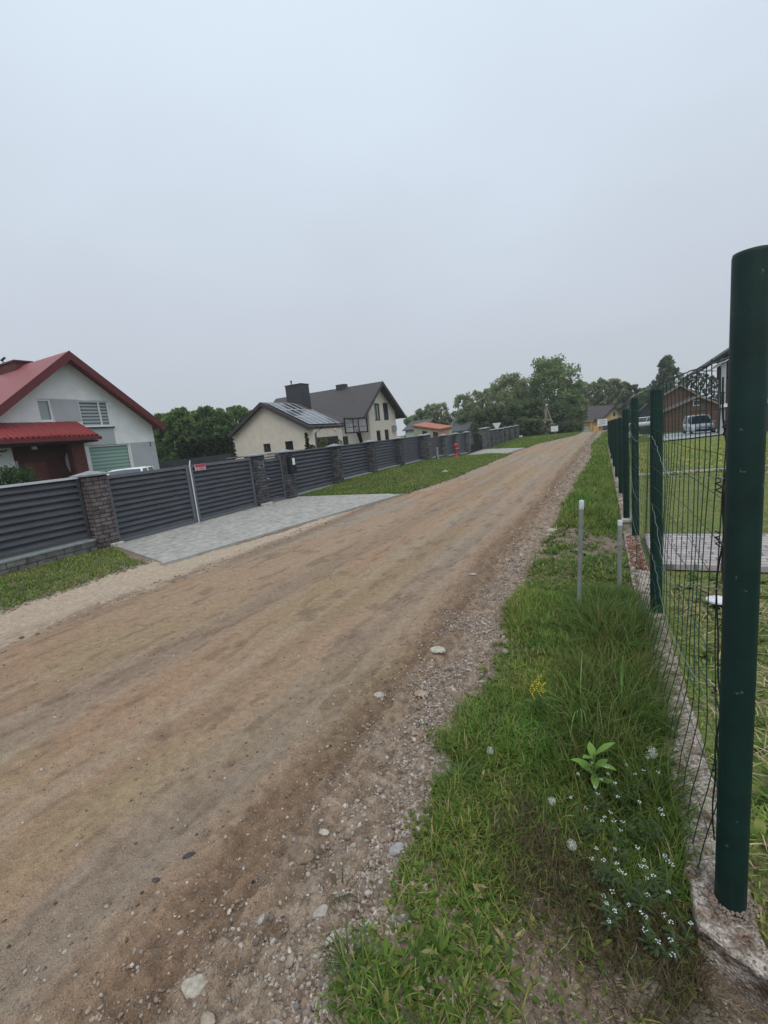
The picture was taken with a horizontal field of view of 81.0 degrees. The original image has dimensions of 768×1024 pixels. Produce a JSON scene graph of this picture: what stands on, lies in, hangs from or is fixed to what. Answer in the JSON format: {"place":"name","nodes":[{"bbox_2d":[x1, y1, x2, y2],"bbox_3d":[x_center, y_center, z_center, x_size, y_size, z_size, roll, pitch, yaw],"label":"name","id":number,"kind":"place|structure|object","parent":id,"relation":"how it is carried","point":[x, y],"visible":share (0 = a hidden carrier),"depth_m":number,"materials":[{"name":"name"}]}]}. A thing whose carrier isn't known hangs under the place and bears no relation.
{"place":"outdoors","nodes":[
{"label":"outdoors","id":0,"kind":"place"},
{"bbox_2d":[116,494,393,562],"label":"driveway","id":1,"kind":"structure","parent":0,"point":[163,546],"depth_m":9.23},
{"bbox_2d":[0,446,533,653],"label":"gravel","id":2,"kind":"structure","parent":0,"point":[59,621],"depth_m":5.83,"materials":[{"name":"gravel"}]},
{"bbox_2d":[0,547,544,1023],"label":"gravel","id":3,"kind":"structure","parent":0,"point":[374,852],"depth_m":1.67,"materials":[{"name":"gravel"}]},
{"bbox_2d":[0,430,603,1023],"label":"road","id":4,"kind":"structure","parent":0,"point":[48,870],"depth_m":2.56,"materials":[{"name":"soil"}]},
{"bbox_2d":[0,559,151,613],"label":"gravel","id":5,"kind":"structure","parent":4,"relation":"on","point":[125,569],"depth_m":5.86,"materials":[{"name":"gravel"}]},
{"bbox_2d":[181,973,205,998],"bbox_3d":[-0.556,1.391,1.317,0.073,0.041,0.062,3,13,42],"label":"stone","id":6,"kind":"object","parent":4,"relation":"on","point":[192,986],"visible":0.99,"depth_m":1.30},
{"bbox_2d":[201,1011,215,1023],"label":"stone","id":7,"kind":"object","parent":4,"relation":"on","point":[207,1017],"visible":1,"depth_m":1.25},
{"bbox_2d":[0,503,519,1018],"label":"loose grit","id":8,"kind":"object","parent":4,"relation":"on","point":[184,741],"visible":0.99,"depth_m":2.66,"materials":[{"name":"gravel"}]},
{"bbox_2d":[160,494,399,565],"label":"kerb","id":9,"kind":"structure","parent":4,"relation":"on","point":[199,553],"depth_m":7.90,"materials":[{"name":"concrete"}]},
{"bbox_2d":[289,843,314,864],"bbox_3d":[-0.311,1.303,1.706,0.102,0.032,0.093,-1,11,27],"label":"stone","id":10,"kind":"object","parent":4,"relation":"on","point":[296,852],"visible":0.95,"depth_m":1.70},
{"bbox_2d":[312,904,328,919],"bbox_3d":[-0.212,1.335,1.496,0.047,0.024,0.053,-1,11,27],"label":"stone","id":11,"kind":"object","parent":4,"relation":"on","point":[320,911],"visible":1,"depth_m":1.49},
{"bbox_2d":[0,430,767,1023],"bbox_3d":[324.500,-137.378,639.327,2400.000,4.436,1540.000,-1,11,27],"label":"ground","id":12,"kind":"structure","parent":0,"point":[608,544],"depth_m":2.05,"materials":[{"name":"plant"}]},
{"bbox_2d":[0,464,39,487],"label":"green bush","id":13,"kind":"object","parent":12,"relation":"on","point":[9,478],"visible":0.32,"depth_m":17.08,"materials":[{"name":"green plant"}]},
{"bbox_2d":[0,545,148,612],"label":"verge grass","id":14,"kind":"structure","parent":12,"relation":"on","point":[89,560],"depth_m":6.56,"materials":[{"name":"plant"}]},
{"bbox_2d":[0,351,165,483],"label":"white house","id":15,"kind":"structure","parent":12,"relation":"on","point":[67,414],"depth_m":22.36,"materials":[{"name":"paint"}]},
{"bbox_2d":[24,462,49,481],"bbox_3d":[-16.421,-1.229,21.475,0.048,2.250,0.932,-1,11,27],"label":"door","id":16,"kind":"structure","parent":15,"relation":"in","point":[41,470],"depth_m":21.43,"materials":[{"name":"brown"}]},
{"bbox_2d":[35,399,53,421],"bbox_3d":[-16.410,-4.899,21.684,0.100,1.075,0.655,-1,11,27],"label":"window","id":17,"kind":"structure","parent":15,"relation":"in","point":[44,408],"depth_m":21.73,"materials":[{"name":"white"}]},
{"bbox_2d":[78,401,114,427],"bbox_3d":[-15.262,-5.151,23.758,0.264,1.415,1.698,-1,11,27],"label":"window","id":18,"kind":"structure","parent":15,"relation":"in","point":[94,414],"depth_m":23.83,"materials":[{"name":"white"}]},
{"bbox_2d":[87,444,132,474],"bbox_3d":[-14.900,-2.659,24.575,0.100,2.015,2.301,-1,11,27],"label":"window","id":19,"kind":"structure","parent":15,"relation":"in","point":[103,458],"depth_m":24.51,"materials":[{"name":"green"}]},
{"bbox_2d":[107,466,154,477],"bbox_3d":[-10.901,-1.150,19.350,2.110,1.450,4.122,-8,10,-14],"label":"white car","id":20,"kind":"object","parent":12,"relation":"on","point":[129,470],"visible":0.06,"depth_m":18.89,"materials":[{"name":"white"}]},
{"bbox_2d":[153,412,173,461],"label":"tree","id":21,"kind":"object","parent":12,"relation":"on","point":[161,446],"visible":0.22,"depth_m":49.02,"materials":[{"name":"green plant"}]},
{"bbox_2d":[162,406,198,460],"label":"tree","id":22,"kind":"object","parent":12,"relation":"on","point":[179,423],"visible":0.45,"depth_m":48.16,"materials":[{"name":"green plant"}]},
{"bbox_2d":[159,454,232,468],"bbox_3d":[-12.526,-2.744,30.523,0.080,1.937,6.223,-1,11,27],"label":"back fence","id":23,"kind":"object","parent":12,"relation":"on","point":[194,461],"visible":0.29,"depth_m":30.18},
{"bbox_2d":[194,405,223,455],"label":"tree","id":24,"kind":"object","parent":12,"relation":"on","point":[203,415],"visible":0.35,"depth_m":53.84,"materials":[{"name":"green plant"}]},
{"bbox_2d":[0,434,426,576],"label":"slat fence","id":25,"kind":"object","parent":12,"relation":"on","point":[36,515],"visible":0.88,"depth_m":8.07,"materials":[{"name":"metal"}]},
{"bbox_2d":[106,457,257,541],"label":"double gate","id":26,"kind":"structure","parent":25,"relation":"attached to","point":[148,502],"depth_m":9.74,"materials":[{"name":"metal"}]},
{"bbox_2d":[264,453,286,501],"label":"gate","id":27,"kind":"structure","parent":25,"relation":"attached to","point":[275,479],"depth_m":12.59,"materials":[{"name":"metal"}]},
{"bbox_2d":[209,410,237,453],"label":"tree","id":28,"kind":"object","parent":12,"relation":"on","point":[223,421],"visible":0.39,"depth_m":53.68,"materials":[{"name":"green plant"}]},
{"bbox_2d":[226,405,247,430],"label":"tree","id":29,"kind":"object","parent":12,"relation":"on","point":[237,410],"visible":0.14,"depth_m":60.95,"materials":[{"name":"green plant"}]},
{"bbox_2d":[228,380,406,459],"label":"cream house","id":30,"kind":"structure","parent":12,"relation":"on","point":[293,416],"depth_m":43.19,"materials":[{"name":"paint"}]},
{"bbox_2d":[324,862,360,913],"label":"grass tuft","id":31,"kind":"object","parent":12,"relation":"on","point":[344,896],"visible":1,"depth_m":1.54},
{"bbox_2d":[309,916,382,990],"bbox_3d":[-0.112,1.292,1.328,0.203,0.081,0.200,-10,10,-22],"label":"grass tuft","id":32,"kind":"object","parent":12,"relation":"on","point":[355,944],"visible":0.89,"depth_m":1.33,"materials":[{"name":"plant"}]},
{"bbox_2d":[343,418,367,442],"bbox_3d":[-1.115,-3.229,22.287,0.709,2.869,2.221,-3,10,17],"label":"basketball hoop","id":33,"kind":"object","parent":12,"relation":"on","point":[359,432],"visible":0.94,"depth_m":22.34,"materials":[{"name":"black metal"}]},
{"bbox_2d":[402,419,438,436],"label":"grey roof house","id":34,"kind":"structure","parent":12,"relation":"on","point":[408,429],"depth_m":78.62,"materials":[{"name":"tile"}]},
{"bbox_2d":[411,422,453,436],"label":"orange shed","id":35,"kind":"structure","parent":12,"relation":"on","point":[434,429],"depth_m":53.61,"materials":[{"name":"paint"}]},
{"bbox_2d":[425,402,445,423],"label":"tree","id":36,"kind":"object","parent":12,"relation":"on","point":[431,413],"visible":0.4,"depth_m":92.34,"materials":[{"name":"green plant"}]},
{"bbox_2d":[437,402,451,424],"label":"tree","id":37,"kind":"object","parent":12,"relation":"on","point":[441,415],"visible":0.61,"depth_m":91.75,"materials":[{"name":"green plant"}]},
{"bbox_2d":[425,431,470,459],"bbox_3d":[3.842,-3.689,26.209,0.450,2.075,7.650,-1,11,27],"label":"slat fence","id":38,"kind":"object","parent":12,"relation":"on","point":[444,443],"visible":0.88,"depth_m":25.85,"materials":[{"name":"metal"}]},
{"bbox_2d":[432,752,483,793],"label":"grass tuft","id":39,"kind":"object","parent":12,"relation":"on","point":[451,775],"visible":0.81,"depth_m":1.97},
{"bbox_2d":[450,419,475,443],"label":"grey roof house","id":40,"kind":"structure","parent":12,"relation":"on","point":[459,428],"depth_m":67.94,"materials":[{"name":"tile"}]},
{"bbox_2d":[453,391,474,419],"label":"tree","id":41,"kind":"object","parent":12,"relation":"on","point":[466,404],"visible":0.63,"depth_m":75.49,"materials":[{"name":"green plant"}]},
{"bbox_2d":[469,388,493,412],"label":"tree","id":42,"kind":"object","parent":12,"relation":"on","point":[483,397],"visible":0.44,"depth_m":76.03,"materials":[{"name":"green plant"}]},
{"bbox_2d":[468,407,499,442],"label":"bush","id":43,"kind":"object","parent":12,"relation":"on","point":[483,418],"visible":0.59,"depth_m":64.44,"materials":[{"name":"green plant"}]},
{"bbox_2d":[478,425,518,448],"bbox_3d":[10.155,-6.421,38.603,0.570,2.065,13.720,-1,11,27],"label":"stone fence","id":44,"kind":"object","parent":12,"relation":"on","point":[493,437],"visible":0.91,"depth_m":36.23,"materials":[{"name":"stone"}]},
{"bbox_2d":[470,433,482,452],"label":"iron gate","id":45,"kind":"structure","parent":44,"relation":"attached to","point":[475,446],"depth_m":31.30,"materials":[{"name":"black"}]},
{"bbox_2d":[489,403,513,427],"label":"bush","id":46,"kind":"object","parent":12,"relation":"on","point":[499,410],"visible":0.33,"depth_m":65.00,"materials":[{"name":"green plant"}]},
{"bbox_2d":[314,573,692,1023],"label":"clover cover","id":47,"kind":"object","parent":12,"relation":"on","point":[400,934],"visible":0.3,"depth_m":1.40,"materials":[{"name":"green plant"}]},
{"bbox_2d":[488,372,531,411],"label":"tree","id":48,"kind":"object","parent":12,"relation":"on","point":[504,395],"visible":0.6,"depth_m":76.85,"materials":[{"name":"green plant"}]},
{"bbox_2d":[328,557,699,1023],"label":"ground cover weeds","id":49,"kind":"object","parent":12,"relation":"on","point":[443,947],"visible":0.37,"depth_m":1.33,"materials":[{"name":"green plant"}]},
{"bbox_2d":[313,554,716,1023],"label":"verge grass","id":50,"kind":"structure","parent":12,"relation":"on","point":[545,748],"depth_m":1.99,"materials":[{"name":"plant"}]},
{"bbox_2d":[501,402,529,435],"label":"bush","id":51,"kind":"object","parent":12,"relation":"on","point":[511,410],"visible":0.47,"depth_m":60.27,"materials":[{"name":"green plant"}]},
{"bbox_2d":[513,416,541,436],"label":"bush","id":52,"kind":"object","parent":12,"relation":"on","point":[528,426],"visible":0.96,"depth_m":54.27,"materials":[{"name":"green plant"}]},
{"bbox_2d":[514,398,548,419],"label":"bush","id":53,"kind":"object","parent":12,"relation":"on","point":[535,407],"visible":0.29,"depth_m":60.88,"materials":[{"name":"green plant"}]},
{"bbox_2d":[308,760,767,1023],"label":"dry straw","id":54,"kind":"object","parent":12,"relation":"on","point":[636,986],"visible":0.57,"depth_m":1.29,"materials":[{"name":"plant"}]},
{"bbox_2d":[525,675,554,713],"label":"yellow flower plant","id":55,"kind":"object","parent":12,"relation":"on","point":[539,696],"visible":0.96,"depth_m":2.34,"materials":[{"name":"yellow plant"}]},
{"bbox_2d":[537,418,554,434],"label":"bush","id":56,"kind":"object","parent":12,"relation":"on","point":[545,427],"visible":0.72,"depth_m":55.30,"materials":[{"name":"green plant"}]},
{"bbox_2d":[525,353,582,415],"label":"tree","id":57,"kind":"object","parent":12,"relation":"on","point":[548,377],"visible":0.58,"depth_m":74.94,"materials":[{"name":"green plant"}]},
{"bbox_2d":[547,399,580,433],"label":"bush","id":58,"kind":"object","parent":12,"relation":"on","point":[566,411],"visible":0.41,"depth_m":64.77,"materials":[{"name":"green plant"}]},
{"bbox_2d":[554,419,584,433],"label":"bush","id":59,"kind":"object","parent":12,"relation":"on","point":[570,426],"visible":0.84,"depth_m":59.46,"materials":[{"name":"green plant"}]},
{"bbox_2d":[524,659,623,747],"bbox_3d":[0.977,0.967,2.337,0.526,0.239,0.635,-1,11,27],"label":"grass tuft","id":60,"kind":"object","parent":12,"relation":"on","point":[580,700],"visible":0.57,"depth_m":2.37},
{"bbox_2d":[566,379,589,431],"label":"tree","id":61,"kind":"object","parent":12,"relation":"on","point":[581,402],"visible":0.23,"depth_m":77.86,"materials":[{"name":"green plant"}]},
{"bbox_2d":[577,500,583,605],"bbox_3d":[1.530,0.402,3.506,0.036,1.005,0.086,-14,12,-39],"label":"steel pipe","id":62,"kind":"object","parent":12,"relation":"on","point":[580,548],"visible":0.87,"depth_m":3.47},
{"bbox_2d":[528,475,632,583],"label":"ground cover weeds","id":63,"kind":"object","parent":12,"relation":"on","point":[561,547],"visible":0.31,"depth_m":5.18,"materials":[{"name":"green plant"}]},
{"bbox_2d":[533,464,633,581],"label":"verge grass","id":64,"kind":"structure","parent":12,"relation":"on","point":[593,481],"depth_m":7.08,"materials":[{"name":"plant"}]},
{"bbox_2d":[569,792,606,840],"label":"white flower weed","id":65,"kind":"object","parent":12,"relation":"on","point":[593,826],"visible":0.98,"depth_m":1.65,"materials":[{"name":"green"}]},
{"bbox_2d":[411,815,767,1023],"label":"loose grit","id":66,"kind":"object","parent":12,"relation":"on","point":[497,987],"visible":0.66,"depth_m":1.27,"materials":[{"name":"stone"}]},
{"bbox_2d":[570,741,615,795],"bbox_3d":[0.858,1.073,1.842,0.172,0.264,0.175,-1,11,27],"label":"broadleaf plant","id":67,"kind":"object","parent":12,"relation":"on","point":[593,753],"visible":0.88,"depth_m":1.84,"materials":[{"name":"green plant"}]},
{"bbox_2d":[548,588,638,629],"bbox_3d":[1.556,0.728,3.289,0.668,0.302,0.690,-5,10,3],"label":"grass tuft","id":68,"kind":"object","parent":12,"relation":"on","point":[582,606],"visible":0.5,"depth_m":3.36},
{"bbox_2d":[585,381,601,412],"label":"tree","id":69,"kind":"object","parent":12,"relation":"on","point":[591,391],"visible":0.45,"depth_m":98.27,"materials":[{"name":"green plant"}]},
{"bbox_2d":[576,762,619,819],"bbox_3d":[0.825,1.125,1.751,0.103,0.200,0.176,-6,10,1],"label":"white flower weed","id":70,"kind":"object","parent":12,"relation":"on","point":[603,809],"visible":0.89,"depth_m":1.76,"materials":[{"name":"green"}]},
{"bbox_2d":[592,377,611,405],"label":"tree","id":71,"kind":"object","parent":12,"relation":"on","point":[601,384],"visible":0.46,"depth_m":97.10,"materials":[{"name":"green plant"}]},
{"bbox_2d":[587,402,621,430],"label":"yellow house","id":72,"kind":"structure","parent":12,"relation":"on","point":[607,412],"depth_m":86.91,"materials":[{"name":"tile"}]},
{"bbox_2d":[466,773,744,1023],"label":"withered undergrowth","id":73,"kind":"object","parent":12,"relation":"on","point":[666,973],"visible":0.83,"depth_m":1.39,"materials":[{"name":"green plant"}]},
{"bbox_2d":[589,846,621,891],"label":"white flower weed","id":74,"kind":"object","parent":12,"relation":"on","point":[602,876],"visible":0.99,"depth_m":1.48,"materials":[{"name":"green"}]},
{"bbox_2d":[596,889,629,931],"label":"white flower weed","id":75,"kind":"object","parent":12,"relation":"on","point":[612,918],"visible":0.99,"depth_m":1.37,"materials":[{"name":"green"}]},
{"bbox_2d":[606,378,625,412],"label":"tree","id":76,"kind":"object","parent":12,"relation":"on","point":[614,387],"visible":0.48,"depth_m":96.38,"materials":[{"name":"green plant"}]},
{"bbox_2d":[568,612,667,657],"bbox_3d":[1.522,0.839,2.946,0.641,0.234,0.652,-1,11,27],"label":"grass tuft","id":77,"kind":"object","parent":12,"relation":"on","point":[617,635],"visible":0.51,"depth_m":2.94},
{"bbox_2d":[617,520,622,590],"bbox_3d":[2.086,0.434,3.975,0.040,0.735,0.081,4,14,45],"label":"steel pipe","id":78,"kind":"object","parent":12,"relation":"on","point":[619,550],"visible":0.81,"depth_m":3.95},
{"bbox_2d":[604,810,639,867],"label":"white flower weed","id":79,"kind":"object","parent":12,"relation":"on","point":[625,856],"visible":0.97,"depth_m":1.58,"materials":[{"name":"green"}]},
{"bbox_2d":[613,381,630,413],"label":"tree","id":80,"kind":"object","parent":12,"relation":"on","point":[622,402],"visible":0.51,"depth_m":95.64,"materials":[{"name":"green plant"}]},
{"bbox_2d":[570,656,676,735],"bbox_3d":[1.205,0.958,2.293,0.516,0.278,0.566,-1,11,27],"label":"grass tuft","id":81,"kind":"object","parent":12,"relation":"on","point":[621,682],"visible":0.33,"depth_m":2.35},
{"bbox_2d":[605,763,644,820],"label":"white flower weed","id":82,"kind":"object","parent":12,"relation":"on","point":[618,794],"visible":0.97,"depth_m":1.76,"materials":[{"name":"green"}]},
{"bbox_2d":[626,536,646,569],"bbox_3d":[2.801,0.433,5.013,0.143,0.039,1.334,-1,11,26],"label":"brick rubble","id":83,"kind":"object","parent":12,"relation":"on","point":[631,543],"visible":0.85,"depth_m":4.88,"materials":[{"name":"brick"}]},
{"bbox_2d":[612,861,670,914],"bbox_3d":[0.800,1.201,1.395,0.092,0.198,0.151,-13,12,-36],"label":"white flower weed","id":84,"kind":"object","parent":12,"relation":"on","point":[642,904],"visible":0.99,"depth_m":1.41,"materials":[{"name":"green"}]},
{"bbox_2d":[620,800,664,847],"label":"white flower weed","id":85,"kind":"object","parent":12,"relation":"on","point":[656,830],"visible":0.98,"depth_m":1.61,"materials":[{"name":"green"}]},
{"bbox_2d":[624,974,660,1003],"bbox_3d":[0.719,1.338,1.260,0.119,0.025,0.065,-8,10,-13],"label":"stone","id":86,"kind":"object","parent":12,"relation":"on","point":[631,996],"visible":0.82,"depth_m":1.25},
{"bbox_2d":[636,910,675,964],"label":"white flower weed","id":87,"kind":"object","parent":12,"relation":"on","point":[651,939],"visible":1,"depth_m":1.32,"materials":[{"name":"green"}]},
{"bbox_2d":[635,756,676,796],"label":"white flower weed","id":88,"kind":"object","parent":12,"relation":"on","point":[661,789],"visible":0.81,"depth_m":1.81,"materials":[{"name":"green"}]},
{"bbox_2d":[638,853,680,910],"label":"white flower weed","id":89,"kind":"object","parent":12,"relation":"on","point":[658,892],"visible":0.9,"depth_m":1.45,"materials":[{"name":"green"}]},
{"bbox_2d":[651,355,685,392],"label":"poplar","id":90,"kind":"object","parent":12,"relation":"on","point":[667,369],"visible":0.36,"depth_m":81.55,"materials":[{"name":"green plant"}]},
{"bbox_2d":[629,429,722,440],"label":"yard drive","id":91,"kind":"structure","parent":12,"relation":"on","point":[675,435],"depth_m":35.57,"materials":[{"name":"concrete"}]},
{"bbox_2d":[683,415,715,433],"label":"silver car","id":92,"kind":"object","parent":91,"relation":"on","point":[702,422],"visible":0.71,"depth_m":40.09,"materials":[{"name":"grey"}]},
{"bbox_2d":[661,912,694,962],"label":"white flower weed","id":93,"kind":"object","parent":12,"relation":"on","point":[674,945],"visible":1,"depth_m":1.33,"materials":[{"name":"green"}]},
{"bbox_2d":[663,384,699,406],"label":"wooden house","id":94,"kind":"structure","parent":12,"relation":"on","point":[678,392],"depth_m":74.05,"materials":[{"name":"wood"}]},
{"bbox_2d":[607,245,767,1016],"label":"wire fence","id":95,"kind":"object","parent":12,"relation":"on","point":[738,953],"visible":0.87,"depth_m":1.32,"materials":[{"name":"teal"}]},
{"bbox_2d":[703,876,762,924],"bbox_3d":[1.084,1.217,1.403,0.148,0.016,0.139,-12,11,-34],"label":"loose grit","id":96,"kind":"object","parent":95,"relation":"on","point":[712,898],"visible":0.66,"depth_m":1.38,"materials":[{"name":"gravel"}]},
{"bbox_2d":[663,396,717,432],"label":"wooden house","id":97,"kind":"structure","parent":12,"relation":"on","point":[693,408],"depth_m":65.61,"materials":[{"name":"wood"}]},
{"bbox_2d":[629,435,767,478],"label":"lawn grass","id":98,"kind":"structure","parent":12,"relation":"on","point":[714,445],"depth_m":14.20,"materials":[{"name":"plant"}]},
{"bbox_2d":[678,1001,724,1023],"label":"stone","id":99,"kind":"object","parent":12,"relation":"on","point":[707,1018],"visible":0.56,"depth_m":1.21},
{"bbox_2d":[639,474,767,1018],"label":"lawn grass","id":100,"kind":"structure","parent":12,"relation":"on","point":[762,917],"depth_m":2.73,"materials":[{"name":"plant"}]},
{"bbox_2d":[670,581,767,858],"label":"dry straw","id":101,"kind":"object","parent":12,"relation":"on","point":[765,746],"visible":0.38,"depth_m":2.55,"materials":[{"name":"plant"}]},
{"bbox_2d":[672,570,767,884],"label":"lawn weeds","id":102,"kind":"object","parent":12,"relation":"on","point":[762,791],"visible":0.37,"depth_m":2.79,"materials":[{"name":"green plant"}]},
{"bbox_2d":[684,348,767,433],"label":"two storey house","id":103,"kind":"structure","parent":12,"relation":"on","point":[724,354],"depth_m":33.39,"materials":[{"name":"plaster"},{"name":"roof tile"},{"name":"glass"}]},
{"bbox_2d":[0,0,767,435],"label":"sky","id":104,"kind":"structure","parent":0,"point":[223,204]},
{"bbox_2d":[299,453,511,495],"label":"verge grass","id":105,"kind":"structure","parent":0,"point":[469,464],"depth_m":15.41,"materials":[{"name":"plant"}]},
{"bbox_2d":[468,448,523,454],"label":"driveway","id":106,"kind":"structure","parent":0,"point":[500,450],"depth_m":27.39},
{"bbox_2d":[488,431,581,448],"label":"verge grass","id":107,"kind":"structure","parent":0,"point":[524,442],"depth_m":35.42,"materials":[{"name":"plant"}]},
{"bbox_2d":[479,437,596,561],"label":"gravel","id":108,"kind":"structure","parent":0,"point":[554,508],"depth_m":7.87,"materials":[{"name":"gravel"}]},
{"bbox_2d":[585,429,673,468],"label":"verge grass","id":109,"kind":"structure","parent":0,"point":[601,446],"depth_m":18.43,"materials":[{"name":"plant"}]},
{"bbox_2d":[644,534,767,571],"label":"garden path","id":110,"kind":"structure","parent":0,"point":[714,558],"depth_m":4.69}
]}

